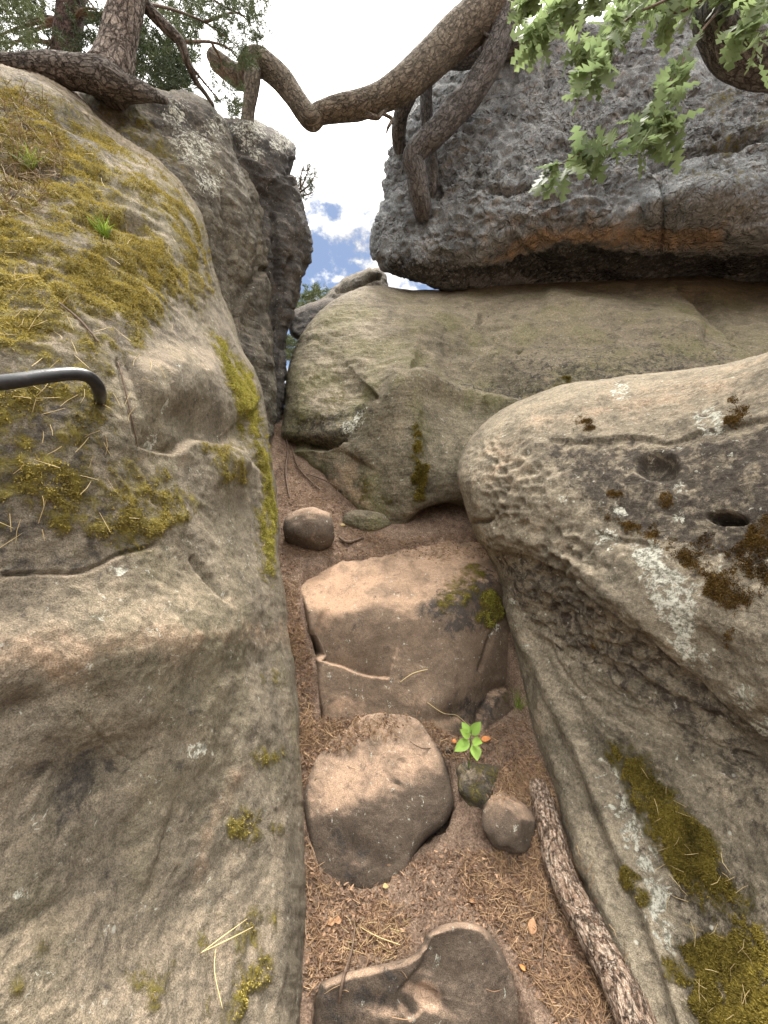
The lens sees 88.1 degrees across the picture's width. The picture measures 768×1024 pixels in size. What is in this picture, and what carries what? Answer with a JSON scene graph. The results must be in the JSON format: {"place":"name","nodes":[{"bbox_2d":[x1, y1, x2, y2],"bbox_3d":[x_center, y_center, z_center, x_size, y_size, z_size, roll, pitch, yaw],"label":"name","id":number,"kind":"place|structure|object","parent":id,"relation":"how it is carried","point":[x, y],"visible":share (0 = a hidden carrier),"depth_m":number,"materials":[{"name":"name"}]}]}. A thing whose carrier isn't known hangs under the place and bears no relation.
{"place":"outdoors","nodes":[
{"label":"outdoors","id":0,"kind":"place"},
{"bbox_2d":[0,0,49,51],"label":"conifer","id":1,"kind":"object","parent":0,"point":[29,8],"visible":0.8,"depth_m":3.70,"materials":[{"name":"green plant"}]},
{"bbox_2d":[0,0,211,93],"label":"conifer","id":2,"kind":"object","parent":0,"point":[67,22],"visible":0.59,"depth_m":5.20,"materials":[{"name":"green plant"}]},
{"bbox_2d":[0,0,615,405],"label":"sky","id":3,"kind":"structure","parent":0,"point":[330,47],"materials":[{"name":"white"}]},
{"bbox_2d":[270,415,615,1023],"bbox_3d":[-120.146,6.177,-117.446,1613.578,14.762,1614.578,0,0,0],"label":"ground","id":4,"kind":"structure","parent":0,"point":[462,828],"depth_m":1.73,"materials":[{"name":"soil"}]},
{"bbox_2d":[0,64,305,1023],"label":"mossy boulder","id":5,"kind":"object","parent":4,"relation":"on","point":[152,848],"visible":0.97,"depth_m":1.02,"materials":[{"name":"stone"}]},
{"bbox_2d":[4,138,46,169],"bbox_3d":[-1.457,-1.453,1.623,0.132,0.118,0.159,0,0,0],"label":"grass tuft","id":6,"kind":"object","parent":5,"relation":"on","point":[26,161],"visible":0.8,"depth_m":1.61,"materials":[{"name":"green plant"}]},
{"bbox_2d":[0,68,75,219],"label":"dead grass","id":7,"kind":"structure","parent":5,"relation":"on","point":[15,167],"depth_m":1.62,"materials":[{"name":"plant"}]},
{"bbox_2d":[0,367,106,404],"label":"grab bar","id":8,"kind":"object","parent":5,"relation":"attached to","point":[92,380],"visible":0.99,"depth_m":0.81,"materials":[{"name":"paint"}]},
{"bbox_2d":[59,302,98,342],"bbox_3d":[-0.838,-0.521,1.089,0.119,0.116,0.006,0,0,6],"label":"twig","id":9,"kind":"object","parent":5,"relation":"on","point":[80,320],"visible":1,"depth_m":1.09,"materials":[{"name":"brown wood"}]},
{"bbox_2d":[86,208,116,238],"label":"grass tuft","id":10,"kind":"object","parent":5,"relation":"on","point":[104,230],"visible":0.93,"depth_m":1.51,"materials":[{"name":"green plant"}]},
{"bbox_2d":[0,108,207,547],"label":"pine needles","id":11,"kind":"object","parent":5,"relation":"on","point":[56,362],"visible":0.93,"depth_m":0.99,"materials":[{"name":"plant"}]},
{"bbox_2d":[117,362,137,446],"bbox_3d":[-0.729,-0.306,1.114,0.078,0.246,0.025,0,0,16],"label":"twig","id":12,"kind":"object","parent":5,"relation":"on","point":[127,401],"visible":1,"depth_m":1.10,"materials":[{"name":"brown wood"}]},
{"bbox_2d":[0,0,274,119],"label":"pine tree","id":13,"kind":"object","parent":5,"relation":"on","point":[102,69],"visible":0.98,"depth_m":2.62,"materials":[{"name":"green plant"}]},
{"bbox_2d":[214,946,222,1008],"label":"straw stalk","id":14,"kind":"object","parent":5,"relation":"on","point":[215,978],"visible":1,"depth_m":0.90,"materials":[{"name":"beige plant"}]},
{"bbox_2d":[203,919,246,950],"bbox_3d":[-0.389,1.040,0.975,0.004,0.053,0.142,0,0,26],"label":"straw stalk","id":15,"kind":"object","parent":5,"relation":"on","point":[223,935],"visible":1,"depth_m":0.96,"materials":[{"name":"beige plant"}]},
{"bbox_2d":[201,927,252,952],"bbox_3d":[-0.378,1.049,0.973,0.010,0.074,0.148,0,0,31],"label":"straw stalk","id":16,"kind":"object","parent":5,"relation":"on","point":[227,939],"visible":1,"depth_m":0.96,"materials":[{"name":"beige plant"}]},
{"bbox_2d":[78,88,276,447],"bbox_3d":[-1.738,-2.183,3.374,1.800,3.519,1.857,0,0,-35],"label":"weathered boulder","id":17,"kind":"object","parent":4,"relation":"on","point":[184,136],"visible":0.37,"depth_m":3.04,"materials":[{"name":"stone"}]},
{"bbox_2d":[224,117,312,423],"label":"cliff pillar","id":18,"kind":"structure","parent":4,"relation":"on","point":[265,155],"depth_m":3.89,"materials":[{"name":"stone"}]},
{"bbox_2d":[296,153,319,202],"bbox_3d":[-0.882,-3.708,4.427,0.354,0.594,0.282,0,0,0],"label":"pine seedling","id":19,"kind":"object","parent":18,"relation":"on","point":[309,179],"visible":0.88,"depth_m":4.40,"materials":[{"name":"green plant"}]},
{"bbox_2d":[281,426,289,498],"bbox_3d":[-0.838,-0.459,3.422,0.051,0.711,0.760,0,0,-18],"label":"root","id":20,"kind":"object","parent":4,"relation":"on","point":[286,467],"visible":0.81,"depth_m":3.32,"materials":[{"name":"brown plant"}]},
{"bbox_2d":[291,447,319,489],"bbox_3d":[-0.695,-0.381,3.361,0.062,0.414,0.505,0,0,-40],"label":"root","id":21,"kind":"object","parent":4,"relation":"on","point":[301,471],"visible":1,"depth_m":3.31,"materials":[{"name":"brown plant"}]},
{"bbox_2d":[285,282,331,362],"bbox_3d":[-1.619,-3.837,7.986,1.300,1.927,1.249,0,0,0],"label":"bush","id":22,"kind":"object","parent":4,"relation":"on","point":[307,296],"visible":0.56,"depth_m":7.72,"materials":[{"name":"green plant"}]},
{"bbox_2d":[283,507,334,550],"bbox_3d":[-0.510,0.123,2.753,0.351,0.318,0.360,0,0,0],"label":"round stone","id":23,"kind":"object","parent":4,"relation":"on","point":[300,530],"visible":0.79,"depth_m":2.62,"materials":[{"name":"stone"}]},
{"bbox_2d":[307,474,336,486],"bbox_3d":[-0.518,-0.262,3.264,0.297,0.121,0.011,0,0,21],"label":"root","id":24,"kind":"object","parent":4,"relation":"on","point":[321,479],"visible":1,"depth_m":3.26,"materials":[{"name":"brown plant"}]},
{"bbox_2d":[327,915,341,925],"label":"dead leaf","id":25,"kind":"object","parent":4,"relation":"on","point":[332,921],"visible":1,"depth_m":1.45,"materials":[{"name":"plant"}]},
{"bbox_2d":[339,537,362,543],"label":"twig","id":26,"kind":"object","parent":4,"relation":"on","point":[348,541],"visible":1,"depth_m":2.80,"materials":[{"name":"brown wood"}]},
{"bbox_2d":[342,510,391,531],"bbox_3d":[-0.108,0.104,3.070,0.418,0.246,0.320,0,0,0],"label":"embedded stone","id":27,"kind":"object","parent":4,"relation":"on","point":[360,519],"visible":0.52,"depth_m":2.93,"materials":[{"name":"stone"}]},
{"bbox_2d":[341,916,409,961],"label":"pine needles","id":28,"kind":"object","parent":4,"relation":"on","point":[376,940],"visible":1,"depth_m":1.41,"materials":[{"name":"plant"}]},
{"bbox_2d":[303,713,453,888],"bbox_3d":[-0.025,1.385,1.923,0.706,0.717,0.690,0,0,0],"label":"foothold stone","id":29,"kind":"object","parent":4,"relation":"on","point":[392,802],"visible":0.79,"depth_m":1.75,"materials":[{"name":"stone"}]},
{"bbox_2d":[301,541,510,735],"bbox_3d":[0.241,0.820,2.731,1.721,1.302,1.526,0,0,0],"label":"step boulder","id":30,"kind":"object","parent":4,"relation":"on","point":[380,628],"visible":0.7,"depth_m":2.25,"materials":[{"name":"stone"}]},
{"bbox_2d":[314,922,518,1023],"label":"buried stone","id":31,"kind":"object","parent":4,"relation":"on","point":[453,971],"visible":0.95,"depth_m":1.22,"materials":[{"name":"stone"}]},
{"bbox_2d":[337,925,355,1003],"bbox_3d":[-0.116,1.460,1.307,0.017,0.079,0.246,0,0,8],"label":"twig","id":32,"kind":"object","parent":31,"relation":"on","point":[342,980],"visible":1,"depth_m":1.23,"materials":[{"name":"brown wood"}]},
{"bbox_2d":[275,432,627,1023],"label":"pine needles","id":33,"kind":"object","parent":4,"relation":"on","point":[517,916],"visible":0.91,"depth_m":1.51,"materials":[{"name":"brown plant"}]},
{"bbox_2d":[357,925,399,944],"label":"straw stalk","id":34,"kind":"object","parent":33,"relation":"on","point":[379,937],"visible":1,"depth_m":1.39,"materials":[{"name":"beige plant"}]},
{"bbox_2d":[444,745,452,753],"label":"pebble","id":35,"kind":"object","parent":33,"relation":"on","point":[447,750],"visible":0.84,"depth_m":1.88,"materials":[{"name":"stone"}]},
{"bbox_2d":[528,918,536,934],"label":"dead leaf","id":36,"kind":"object","parent":33,"relation":"on","point":[531,923],"visible":1,"depth_m":1.39,"materials":[{"name":"beige plant"}]},
{"bbox_2d":[276,430,630,1023],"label":"bark chips","id":37,"kind":"object","parent":4,"relation":"on","point":[367,934],"visible":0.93,"depth_m":1.51,"materials":[{"name":"brown wood"}]},
{"bbox_2d":[456,762,497,808],"bbox_3d":[0.459,1.302,1.872,0.260,0.235,0.270,0,0,0],"label":"greenish stone","id":38,"kind":"object","parent":4,"relation":"on","point":[473,790],"visible":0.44,"depth_m":1.79,"materials":[{"name":"stone"}]},
{"bbox_2d":[455,722,481,768],"bbox_3d":[0.382,1.082,1.805,0.127,0.238,0.083,0,0,7],"label":"sprout","id":39,"kind":"object","parent":38,"relation":"on","point":[464,744],"visible":1,"depth_m":1.80,"materials":[{"name":"green plant"}]},
{"bbox_2d":[481,736,490,741],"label":"dead leaf","id":40,"kind":"object","parent":4,"relation":"on","point":[484,738],"visible":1,"depth_m":1.95,"materials":[{"name":"orange plant"}]},
{"bbox_2d":[481,791,536,853],"bbox_3d":[0.521,1.313,1.679,0.208,0.186,0.203,0,0,-45],"label":"stone","id":41,"kind":"object","parent":4,"relation":"on","point":[509,827],"visible":0.97,"depth_m":1.62,"materials":[{"name":"stone"}]},
{"bbox_2d":[508,686,529,711],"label":"grass tuft","id":42,"kind":"object","parent":4,"relation":"on","point":[518,706],"visible":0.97,"depth_m":2.08,"materials":[{"name":"green plant"}]},
{"bbox_2d":[281,275,767,523],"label":"smooth boulder","id":43,"kind":"object","parent":4,"relation":"on","point":[396,399],"visible":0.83,"depth_m":3.73,"materials":[{"name":"stone"}]},
{"bbox_2d":[289,298,334,339],"bbox_3d":[-1.003,-2.668,5.553,0.658,1.023,1.333,0,0,-13],"label":"chockstone","id":44,"kind":"object","parent":43,"relation":"on","point":[304,315],"visible":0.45,"depth_m":5.16,"materials":[{"name":"stone"}]},
{"bbox_2d":[321,268,387,298],"bbox_3d":[-0.541,-3.554,6.602,1.226,1.456,1.697,0,0,0],"label":"wedged boulder","id":45,"kind":"object","parent":43,"relation":"on","point":[368,277],"visible":0.38,"depth_m":6.19,"materials":[{"name":"stone"}]},
{"bbox_2d":[369,10,767,291],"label":"overhanging block","id":46,"kind":"structure","parent":43,"relation":"on","point":[491,221],"depth_m":4.48,"materials":[{"name":"stone"}]},
{"bbox_2d":[206,0,663,221],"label":"gnarled tree","id":47,"kind":"object","parent":46,"relation":"on","point":[476,39],"visible":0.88,"depth_m":4.09,"materials":[{"name":"brown plant"}]},
{"bbox_2d":[507,0,767,202],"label":"oak tree","id":48,"kind":"object","parent":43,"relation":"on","point":[729,38],"visible":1,"depth_m":2.09,"materials":[{"name":"green plant"}]},
{"bbox_2d":[541,906,549,982],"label":"twig","id":49,"kind":"object","parent":4,"relation":"on","point":[542,943],"visible":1,"depth_m":1.34,"materials":[{"name":"brown wood"}]},
{"bbox_2d":[528,778,657,1023],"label":"fallen branch","id":50,"kind":"object","parent":4,"relation":"on","point":[627,1000],"visible":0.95,"depth_m":1.33,"materials":[{"name":"brown wood"}]},
{"bbox_2d":[457,352,767,1023],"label":"lichened boulder","id":51,"kind":"object","parent":4,"relation":"on","point":[619,525],"visible":0.99,"depth_m":1.47,"materials":[{"name":"stone"}]},
{"bbox_2d":[642,769,753,1019],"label":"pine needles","id":52,"kind":"object","parent":51,"relation":"on","point":[695,924],"visible":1,"depth_m":1.15,"materials":[{"name":"plant"}]}
]}

